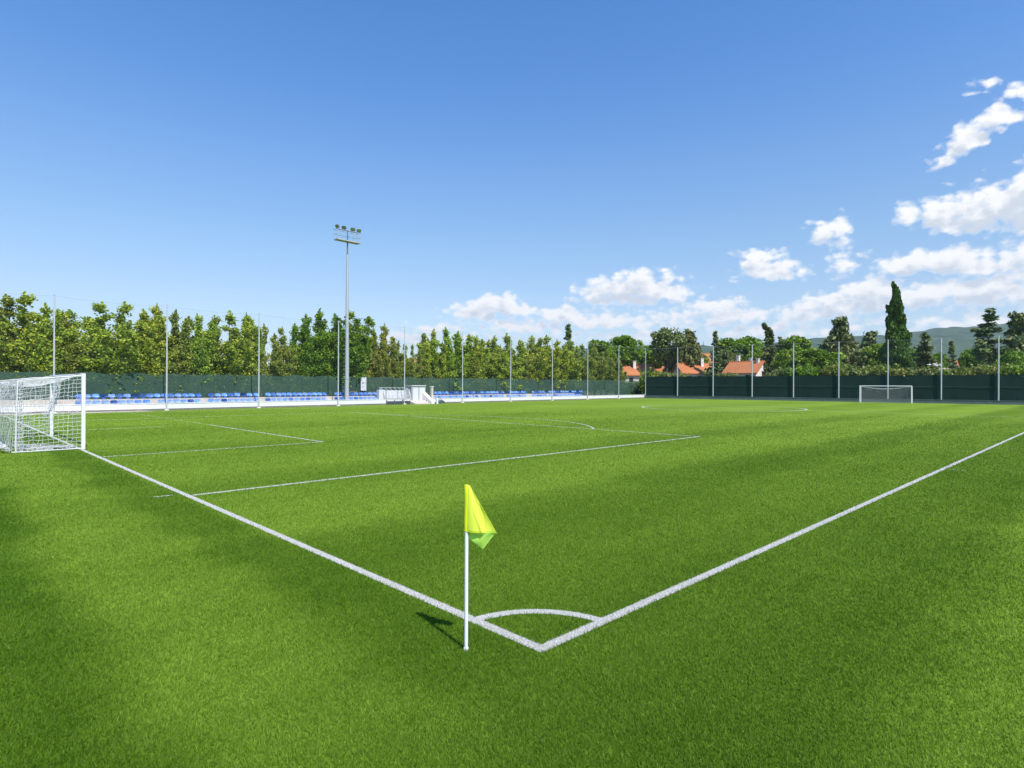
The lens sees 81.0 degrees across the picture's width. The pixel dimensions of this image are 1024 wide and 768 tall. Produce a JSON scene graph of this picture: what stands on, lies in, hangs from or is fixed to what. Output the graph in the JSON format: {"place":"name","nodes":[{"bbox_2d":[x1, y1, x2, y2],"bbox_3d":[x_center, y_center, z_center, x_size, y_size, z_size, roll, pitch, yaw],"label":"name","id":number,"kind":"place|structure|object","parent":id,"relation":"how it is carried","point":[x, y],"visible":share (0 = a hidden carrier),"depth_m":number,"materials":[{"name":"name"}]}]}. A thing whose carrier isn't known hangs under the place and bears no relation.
{"place":"outdoors","nodes":[
{"label":"outdoors","id":0,"kind":"place"},
{"bbox_2d":[0,411,137,414],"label":"path","id":1,"kind":"structure","parent":0,"point":[80,412],"depth_m":46.33,"materials":[{"name":"grey concrete"}]},
{"bbox_2d":[53,295,55,412],"bbox_3d":[-34.527,-2.270,45.193,0.340,8.950,0.340,0,0,-44],"label":"net pole","id":2,"kind":"object","parent":1,"relation":"on","point":[54,348],"visible":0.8,"depth_m":45.16,"materials":[{"name":"metal"}]},
{"bbox_2d":[0,398,1023,767],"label":"turf field","id":3,"kind":"structure","parent":0,"point":[744,408],"depth_m":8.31,"materials":[{"name":"green plant"}]},
{"bbox_2d":[0,373,85,452],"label":"football goal","id":4,"kind":"object","parent":3,"relation":"on","point":[51,380],"visible":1,"depth_m":20.39,"materials":[{"name":"white paint"}]},
{"bbox_2d":[165,305,168,409],"bbox_3d":[-29.260,-2.241,50.813,0.340,8.950,0.340,0,0,-44],"label":"net pole","id":5,"kind":"object","parent":3,"relation":"on","point":[166,355],"visible":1,"depth_m":50.78,"materials":[{"name":"metal"}]},
{"bbox_2d":[0,399,409,413],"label":"parapet wall","id":6,"kind":"structure","parent":3,"relation":"on","point":[171,406],"depth_m":52.65,"materials":[{"name":"white paint"}]},
{"bbox_2d":[257,313,260,407],"bbox_3d":[-23.879,-2.212,56.554,0.340,8.950,0.340,0,0,-44],"label":"net pole","id":7,"kind":"object","parent":3,"relation":"on","point":[258,360],"visible":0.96,"depth_m":56.53,"materials":[{"name":"metal"}]},
{"bbox_2d":[6,416,548,651],"bbox_3d":[-17.427,2.249,23.305,0.112,0.001,50.710,0,0,-44],"label":"goal line","id":8,"kind":"object","parent":3,"relation":"on","point":[339,560],"visible":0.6,"depth_m":7.46,"materials":[{"name":"white paint"}]},
{"bbox_2d":[195,437,691,494],"bbox_3d":[0.948,2.322,19.623,20.928,0.001,0.125,0,0,-44],"label":"penalty area side","id":9,"kind":"object","parent":3,"relation":"on","point":[420,468],"visible":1,"depth_m":15.95,"materials":[{"name":"white paint"}]},
{"bbox_2d":[463,484,495,650],"bbox_3d":[-0.277,1.592,5.172,0.293,1.446,0.057,0,0,10],"label":"corner flag","id":10,"kind":"object","parent":3,"relation":"on","point":[479,530],"visible":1,"depth_m":5.18,"materials":[{"name":"yellow fabric"}]},
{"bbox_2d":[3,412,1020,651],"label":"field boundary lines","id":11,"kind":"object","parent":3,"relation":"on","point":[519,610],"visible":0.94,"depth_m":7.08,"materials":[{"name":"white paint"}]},
{"bbox_2d":[432,395,643,402],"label":"parapet wall","id":12,"kind":"structure","parent":3,"relation":"on","point":[493,399],"depth_m":85.46,"materials":[{"name":"white paint"}]},
{"bbox_2d":[473,609,602,621],"bbox_3d":[0.261,2.302,5.965,1.296,0.001,0.326,0,0,1],"label":"corner arc","id":13,"kind":"object","parent":3,"relation":"on","point":[598,619],"visible":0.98,"depth_m":6.01,"materials":[{"name":"white paint"}]},
{"bbox_2d":[542,432,1023,648],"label":"touchline","id":14,"kind":"object","parent":3,"relation":"on","point":[709,573],"visible":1,"depth_m":7.52,"materials":[{"name":"white paint"}]},
{"bbox_2d":[644,395,1023,404],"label":"wall","id":15,"kind":"structure","parent":3,"relation":"on","point":[856,400],"depth_m":88.23,"materials":[{"name":"white concrete"}]},
{"bbox_2d":[646,375,1023,400],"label":"windscreen fence","id":16,"kind":"object","parent":3,"relation":"on","point":[972,387],"visible":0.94,"depth_m":88.39,"materials":[{"name":"fabric"}]},
{"bbox_2d":[859,385,912,403],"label":"football goal","id":17,"kind":"object","parent":3,"relation":"on","point":[885,395],"visible":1,"depth_m":82.54,"materials":[{"name":"white paint"}]},
{"bbox_2d":[0,0,1023,364],"label":"sky","id":18,"kind":"structure","parent":0,"point":[605,169],"materials":[{"name":"blue"}]},
{"bbox_2d":[513,323,1008,376],"bbox_3d":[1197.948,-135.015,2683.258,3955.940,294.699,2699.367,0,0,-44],"label":"hills","id":19,"kind":"structure","parent":0,"point":[963,338],"depth_m":1988.48,"materials":[{"name":"green plant"}]},
{"label":"ground","id":20,"kind":"structure","parent":0,"visible":0},
{"bbox_2d":[0,293,34,371],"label":"tree","id":21,"kind":"object","parent":20,"relation":"on","point":[7,301],"visible":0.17,"depth_m":47.62,"materials":[{"name":"green plant"}]},
{"bbox_2d":[0,291,62,371],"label":"tree","id":22,"kind":"object","parent":20,"relation":"on","point":[11,349],"visible":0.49,"depth_m":47.37,"materials":[{"name":"green plant"}]},
{"bbox_2d":[15,302,79,375],"bbox_3d":[-37.948,-2.181,48.739,3.696,8.938,4.280,0,0,-14],"label":"tree","id":23,"kind":"object","parent":20,"relation":"on","point":[44,326],"visible":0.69,"depth_m":48.01,"materials":[{"name":"green plant"}]},
{"bbox_2d":[47,314,92,372],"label":"tree","id":24,"kind":"object","parent":20,"relation":"on","point":[77,349],"visible":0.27,"depth_m":49.99,"materials":[{"name":"green plant"}]},
{"bbox_2d":[73,334,94,372],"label":"tree","id":25,"kind":"object","parent":20,"relation":"on","point":[88,363],"visible":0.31,"depth_m":50.77,"materials":[{"name":"green plant"}]},
{"bbox_2d":[63,301,142,392],"bbox_3d":[-35.596,-2.441,51.818,6.680,9.498,5.275,0,0,2],"label":"tree","id":26,"kind":"object","parent":20,"relation":"on","point":[103,364],"visible":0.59,"depth_m":51.29,"materials":[{"name":"green plant"}]},
{"bbox_2d":[86,301,158,391],"bbox_3d":[-34.433,-2.541,52.937,5.267,9.719,5.856,0,0,-3],"label":"tree","id":27,"kind":"object","parent":20,"relation":"on","point":[121,329],"visible":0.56,"depth_m":51.77,"materials":[{"name":"green plant"}]},
{"bbox_2d":[115,309,171,383],"bbox_3d":[-33.283,-2.256,54.096,4.555,9.143,5.276,0,0,-32],"label":"tree","id":28,"kind":"object","parent":20,"relation":"on","point":[149,329],"visible":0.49,"depth_m":53.35,"materials":[{"name":"green plant"}]},
{"bbox_2d":[132,303,178,374],"bbox_3d":[-33.036,-2.617,55.704,4.288,9.893,5.281,0,0,-14],"label":"tree","id":29,"kind":"object","parent":20,"relation":"on","point":[155,311],"visible":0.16,"depth_m":55.40,"materials":[{"name":"green plant"}]},
{"bbox_2d":[156,309,194,390],"bbox_3d":[-31.437,-2.348,55.751,4.163,9.358,4.173,0,0,9],"label":"tree","id":30,"kind":"object","parent":20,"relation":"on","point":[178,365],"visible":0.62,"depth_m":55.39,"materials":[{"name":"green plant"}]},
{"bbox_2d":[173,313,218,382],"bbox_3d":[-29.934,-2.223,57.045,4.396,9.113,3.472,0,0,24],"label":"tree","id":31,"kind":"object","parent":20,"relation":"on","point":[201,364],"visible":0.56,"depth_m":56.33,"materials":[{"name":"green plant"}]},
{"bbox_2d":[189,314,234,374],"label":"tree","id":32,"kind":"object","parent":20,"relation":"on","point":[218,362],"visible":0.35,"depth_m":58.33,"materials":[{"name":"green plant"}]},
{"bbox_2d":[203,310,257,382],"bbox_3d":[-28.426,-2.545,60.243,6.664,9.790,5.754,0,0,37],"label":"tree","id":33,"kind":"object","parent":20,"relation":"on","point":[237,363],"visible":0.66,"depth_m":59.46,"materials":[{"name":"green plant"}]},
{"bbox_2d":[235,311,263,374],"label":"tree","id":34,"kind":"object","parent":20,"relation":"on","point":[255,346],"visible":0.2,"depth_m":61.22,"materials":[{"name":"green plant"}]},
{"bbox_2d":[252,323,281,375],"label":"tree","id":35,"kind":"object","parent":20,"relation":"on","point":[265,370],"visible":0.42,"depth_m":62.17,"materials":[{"name":"green plant"}]},
{"bbox_2d":[270,326,299,375],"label":"tree","id":36,"kind":"object","parent":20,"relation":"on","point":[283,368],"visible":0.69,"depth_m":63.18,"materials":[{"name":"green plant"}]},
{"bbox_2d":[0,393,574,405],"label":"seating terrace","id":37,"kind":"structure","parent":20,"relation":"on","point":[152,400],"depth_m":54.37,"materials":[{"name":"concrete"}]},
{"bbox_2d":[333,224,360,399],"bbox_3d":[-17.760,-7.523,64.921,0.844,19.061,3.115,0,0,43],"label":"floodlight mast","id":38,"kind":"object","parent":37,"relation":"on","point":[346,328],"visible":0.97,"depth_m":64.70,"materials":[{"name":"metal"}]},
{"bbox_2d":[379,388,410,399],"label":"team dugout","id":39,"kind":"object","parent":37,"relation":"on","point":[393,394],"visible":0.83,"depth_m":70.01,"materials":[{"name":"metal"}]},
{"bbox_2d":[405,385,425,399],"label":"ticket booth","id":40,"kind":"object","parent":37,"relation":"on","point":[416,391],"visible":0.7,"depth_m":71.23,"materials":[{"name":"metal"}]},
{"bbox_2d":[284,314,331,376],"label":"tree","id":41,"kind":"object","parent":20,"relation":"on","point":[307,346],"visible":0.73,"depth_m":64.93,"materials":[{"name":"green plant"}]},
{"bbox_2d":[296,307,339,376],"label":"tree","id":42,"kind":"object","parent":20,"relation":"on","point":[318,316],"visible":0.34,"depth_m":66.97,"materials":[{"name":"green plant"}]},
{"bbox_2d":[0,371,644,399],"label":"shade fence","id":43,"kind":"object","parent":20,"relation":"on","point":[98,383],"visible":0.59,"depth_m":61.03,"materials":[{"name":"green fabric"}]},
{"bbox_2d":[312,313,362,385],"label":"tree","id":44,"kind":"object","parent":20,"relation":"on","point":[335,319],"visible":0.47,"depth_m":67.10,"materials":[{"name":"green plant"}]},
{"bbox_2d":[326,310,375,386],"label":"tree","id":45,"kind":"object","parent":20,"relation":"on","point":[365,342],"visible":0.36,"depth_m":68.49,"materials":[{"name":"green plant"}]},
{"bbox_2d":[351,324,373,376],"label":"tree","id":46,"kind":"object","parent":20,"relation":"on","point":[369,358],"visible":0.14,"depth_m":70.29,"materials":[{"name":"green plant"}]},
{"bbox_2d":[366,328,389,376],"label":"tree","id":47,"kind":"object","parent":20,"relation":"on","point":[377,367],"visible":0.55,"depth_m":72.14,"materials":[{"name":"green plant"}]},
{"bbox_2d":[371,323,398,376],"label":"tree","id":48,"kind":"object","parent":20,"relation":"on","point":[391,359],"visible":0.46,"depth_m":73.24,"materials":[{"name":"green plant"}]},
{"bbox_2d":[392,340,407,377],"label":"tree","id":49,"kind":"object","parent":20,"relation":"on","point":[399,369],"visible":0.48,"depth_m":74.62,"materials":[{"name":"green plant"}]},
{"bbox_2d":[405,343,423,377],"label":"tree","id":50,"kind":"object","parent":20,"relation":"on","point":[410,367],"visible":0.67,"depth_m":75.68,"materials":[{"name":"green plant"}]},
{"bbox_2d":[409,342,433,377],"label":"tree","id":51,"kind":"object","parent":20,"relation":"on","point":[427,354],"visible":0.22,"depth_m":77.38,"materials":[{"name":"green plant"}]},
{"bbox_2d":[421,329,450,378],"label":"tree","id":52,"kind":"object","parent":20,"relation":"on","point":[426,344],"visible":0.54,"depth_m":78.16,"materials":[{"name":"green plant"}]},
{"bbox_2d":[430,327,466,389],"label":"tree","id":53,"kind":"object","parent":20,"relation":"on","point":[451,365],"visible":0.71,"depth_m":78.73,"materials":[{"name":"green plant"}]},
{"bbox_2d":[451,330,474,377],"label":"tree","id":54,"kind":"object","parent":20,"relation":"on","point":[467,351],"visible":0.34,"depth_m":82.36,"materials":[{"name":"green plant"}]},
{"bbox_2d":[455,335,485,378],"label":"tree","id":55,"kind":"object","parent":20,"relation":"on","point":[475,361],"visible":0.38,"depth_m":82.58,"materials":[{"name":"green plant"}]},
{"bbox_2d":[470,335,490,378],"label":"tree","id":56,"kind":"object","parent":20,"relation":"on","point":[486,357],"visible":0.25,"depth_m":84.09,"materials":[{"name":"green plant"}]},
{"bbox_2d":[478,335,514,386],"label":"tree","id":57,"kind":"object","parent":20,"relation":"on","point":[502,372],"visible":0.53,"depth_m":85.80,"materials":[{"name":"green plant"}]},
{"bbox_2d":[494,333,525,387],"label":"tree","id":58,"kind":"object","parent":20,"relation":"on","point":[517,363],"visible":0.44,"depth_m":88.68,"materials":[{"name":"green plant"}]},
{"bbox_2d":[512,345,531,379],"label":"tree","id":59,"kind":"object","parent":20,"relation":"on","point":[525,373],"visible":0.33,"depth_m":90.92,"materials":[{"name":"green plant"}]},
{"bbox_2d":[520,335,550,382],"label":"tree","id":60,"kind":"object","parent":20,"relation":"on","point":[541,360],"visible":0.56,"depth_m":91.93,"materials":[{"name":"green plant"}]},
{"bbox_2d":[530,335,566,387],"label":"tree","id":61,"kind":"object","parent":20,"relation":"on","point":[558,351],"visible":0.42,"depth_m":94.28,"materials":[{"name":"green plant"}]},
{"bbox_2d":[549,340,569,388],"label":"tree","id":62,"kind":"object","parent":20,"relation":"on","point":[565,367],"visible":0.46,"depth_m":95.50,"materials":[{"name":"green plant"}]},
{"bbox_2d":[561,323,575,375],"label":"spruce tree","id":63,"kind":"object","parent":20,"relation":"on","point":[568,334],"visible":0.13,"depth_m":124.71,"materials":[{"name":"green plant"}]},
{"bbox_2d":[558,339,583,380],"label":"tree","id":64,"kind":"object","parent":20,"relation":"on","point":[573,371],"visible":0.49,"depth_m":99.42,"materials":[{"name":"green plant"}]},
{"bbox_2d":[572,343,596,379],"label":"tree","id":65,"kind":"object","parent":20,"relation":"on","point":[592,364],"visible":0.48,"depth_m":102.22,"materials":[{"name":"green plant"}]},
{"bbox_2d":[584,346,609,384],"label":"tree","id":66,"kind":"object","parent":20,"relation":"on","point":[602,367],"visible":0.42,"depth_m":104.61,"materials":[{"name":"green plant"}]},
{"bbox_2d":[586,339,618,372],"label":"broadleaf tree","id":67,"kind":"object","parent":20,"relation":"on","point":[604,346],"visible":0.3,"depth_m":120.78,"materials":[{"name":"green plant"}]},
{"bbox_2d":[596,349,619,380],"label":"tree","id":68,"kind":"object","parent":20,"relation":"on","point":[610,362],"visible":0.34,"depth_m":108.30,"materials":[{"name":"green plant"}]},
{"bbox_2d":[610,355,627,390],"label":"tree","id":69,"kind":"object","parent":20,"relation":"on","point":[623,375],"visible":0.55,"depth_m":108.69,"materials":[{"name":"green plant"}]},
{"bbox_2d":[609,334,646,365],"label":"broadleaf tree","id":70,"kind":"object","parent":20,"relation":"on","point":[626,353],"visible":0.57,"depth_m":125.23,"materials":[{"name":"green plant"}]},
{"bbox_2d":[620,361,654,380],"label":"house","id":71,"kind":"structure","parent":20,"relation":"on","point":[632,371],"depth_m":123.94,"materials":[{"name":"orange paint"}]},
{"bbox_2d":[638,367,660,392],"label":"hedge bush","id":72,"kind":"object","parent":20,"relation":"on","point":[642,385],"visible":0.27,"depth_m":109.15,"materials":[{"name":"green plant"}]},
{"bbox_2d":[637,345,663,368],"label":"broadleaf tree","id":73,"kind":"object","parent":20,"relation":"on","point":[649,358],"visible":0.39,"depth_m":132.23,"materials":[{"name":"green plant"}]},
{"bbox_2d":[649,327,687,372],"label":"broadleaf tree","id":74,"kind":"object","parent":20,"relation":"on","point":[662,338],"visible":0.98,"depth_m":120.46,"materials":[{"name":"green plant"}]},
{"bbox_2d":[678,328,703,367],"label":"pine tree","id":75,"kind":"object","parent":20,"relation":"on","point":[691,354],"visible":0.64,"depth_m":124.07,"materials":[{"name":"green plant"}]},
{"bbox_2d":[671,358,711,375],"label":"house","id":76,"kind":"structure","parent":20,"relation":"on","point":[685,368],"depth_m":122.28,"materials":[{"name":"orange tile"}]},
{"bbox_2d":[702,330,724,375],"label":"spruce tree","id":77,"kind":"object","parent":20,"relation":"on","point":[717,353],"visible":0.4,"depth_m":117.65,"materials":[{"name":"green plant"}]},
{"bbox_2d":[716,349,736,374],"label":"broadleaf tree","id":78,"kind":"object","parent":20,"relation":"on","point":[726,357],"visible":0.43,"depth_m":129.17,"materials":[{"name":"green plant"}]},
{"bbox_2d":[711,335,763,360],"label":"broadleaf tree","id":79,"kind":"object","parent":20,"relation":"on","point":[740,343],"visible":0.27,"depth_m":143.28,"materials":[{"name":"green plant"}]},
{"bbox_2d":[722,355,765,375],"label":"house","id":80,"kind":"structure","parent":20,"relation":"on","point":[741,368],"depth_m":120.28,"materials":[{"name":"orange tile"}]},
{"bbox_2d":[746,347,764,360],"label":"broadleaf tree","id":81,"kind":"object","parent":20,"relation":"on","point":[758,353],"visible":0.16,"depth_m":133.68,"materials":[{"name":"green plant"}]},
{"bbox_2d":[761,322,778,375],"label":"bent conifer","id":82,"kind":"object","parent":20,"relation":"on","point":[769,351],"visible":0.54,"depth_m":119.49,"materials":[{"name":"green plant"}]},
{"bbox_2d":[768,367,796,375],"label":"hedge bush","id":83,"kind":"object","parent":20,"relation":"on","point":[779,371],"visible":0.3,"depth_m":95.08,"materials":[{"name":"green plant"}]},
{"bbox_2d":[770,348,796,369],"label":"broadleaf tree","id":84,"kind":"object","parent":20,"relation":"on","point":[781,358],"visible":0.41,"depth_m":110.88,"materials":[{"name":"green plant"}]},
{"bbox_2d":[778,335,813,357],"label":"broadleaf tree","id":85,"kind":"object","parent":20,"relation":"on","point":[786,343],"visible":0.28,"depth_m":118.65,"materials":[{"name":"green plant"}]},
{"bbox_2d":[783,365,808,375],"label":"hedge bush","id":86,"kind":"object","parent":20,"relation":"on","point":[798,371],"visible":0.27,"depth_m":93.43,"materials":[{"name":"green plant"}]},
{"bbox_2d":[798,362,821,375],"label":"hedge bush","id":87,"kind":"object","parent":20,"relation":"on","point":[811,371],"visible":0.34,"depth_m":92.34,"materials":[{"name":"green plant"}]},
{"bbox_2d":[787,348,848,375],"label":"broadleaf tree","id":88,"kind":"object","parent":20,"relation":"on","point":[816,357],"visible":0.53,"depth_m":105.69,"materials":[{"name":"green plant"}]},
{"bbox_2d":[816,364,847,375],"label":"hedge bush","id":89,"kind":"object","parent":20,"relation":"on","point":[826,370],"visible":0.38,"depth_m":90.52,"materials":[{"name":"green plant"}]},
{"bbox_2d":[817,316,867,368],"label":"pine tree","id":90,"kind":"object","parent":20,"relation":"on","point":[839,332],"visible":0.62,"depth_m":116.76,"materials":[{"name":"green plant"}]},
{"bbox_2d":[832,362,858,375],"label":"hedge bush","id":91,"kind":"object","parent":20,"relation":"on","point":[850,367],"visible":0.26,"depth_m":89.79,"materials":[{"name":"green plant"}]},
{"bbox_2d":[842,365,870,375],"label":"hedge bush","id":92,"kind":"object","parent":20,"relation":"on","point":[855,372],"visible":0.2,"depth_m":88.42,"materials":[{"name":"green plant"}]},
{"bbox_2d":[856,330,878,366],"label":"pine tree","id":93,"kind":"object","parent":20,"relation":"on","point":[870,336],"visible":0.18,"depth_m":127.30,"materials":[{"name":"green plant"}]},
{"bbox_2d":[859,343,883,367],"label":"broadleaf tree","id":94,"kind":"object","parent":20,"relation":"on","point":[870,353],"visible":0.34,"depth_m":123.61,"materials":[{"name":"green plant"}]},
{"bbox_2d":[876,281,915,369],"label":"cypress tree","id":95,"kind":"object","parent":20,"relation":"on","point":[898,335],"visible":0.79,"depth_m":103.87,"materials":[{"name":"green plant"}]},
{"bbox_2d":[889,367,917,378],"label":"hedge bush","id":96,"kind":"object","parent":20,"relation":"on","point":[900,372],"visible":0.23,"depth_m":84.78,"materials":[{"name":"green plant"}]},
{"bbox_2d":[912,331,940,369],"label":"spruce tree","id":97,"kind":"object","parent":20,"relation":"on","point":[924,359],"visible":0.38,"depth_m":111.56,"materials":[{"name":"green plant"}]},
{"bbox_2d":[932,352,949,367],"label":"broadleaf tree","id":98,"kind":"object","parent":20,"relation":"on","point":[937,356],"visible":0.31,"depth_m":126.51,"materials":[{"name":"green plant"}]},
{"bbox_2d":[946,340,958,369],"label":"spruce tree","id":99,"kind":"object","parent":20,"relation":"on","point":[952,359],"visible":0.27,"depth_m":104.80,"materials":[{"name":"green plant"}]},
{"bbox_2d":[957,348,984,367],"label":"broadleaf tree","id":100,"kind":"object","parent":20,"relation":"on","point":[965,358],"visible":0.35,"depth_m":117.18,"materials":[{"name":"green plant"}]},
{"bbox_2d":[959,364,999,374],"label":"hedge bush","id":101,"kind":"object","parent":20,"relation":"on","point":[992,369],"visible":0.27,"depth_m":79.81,"materials":[{"name":"green plant"}]},
{"bbox_2d":[957,308,1013,369],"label":"cedar tree","id":102,"kind":"object","parent":20,"relation":"on","point":[982,348],"visible":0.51,"depth_m":104.48,"materials":[{"name":"green plant"}]},
{"bbox_2d":[990,311,1023,362],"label":"pine tree","id":103,"kind":"object","parent":20,"relation":"on","point":[1014,335],"visible":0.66,"depth_m":103.46,"materials":[{"name":"green plant"}]},
{"bbox_2d":[992,350,1023,366],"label":"broadleaf tree","id":104,"kind":"object","parent":20,"relation":"on","point":[1013,357],"visible":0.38,"depth_m":100.83,"materials":[{"name":"green plant"}]},
{"bbox_2d":[996,364,1023,374],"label":"hedge bush","id":105,"kind":"object","parent":20,"relation":"on","point":[1013,370],"visible":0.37,"depth_m":77.56,"materials":[{"name":"green plant"}]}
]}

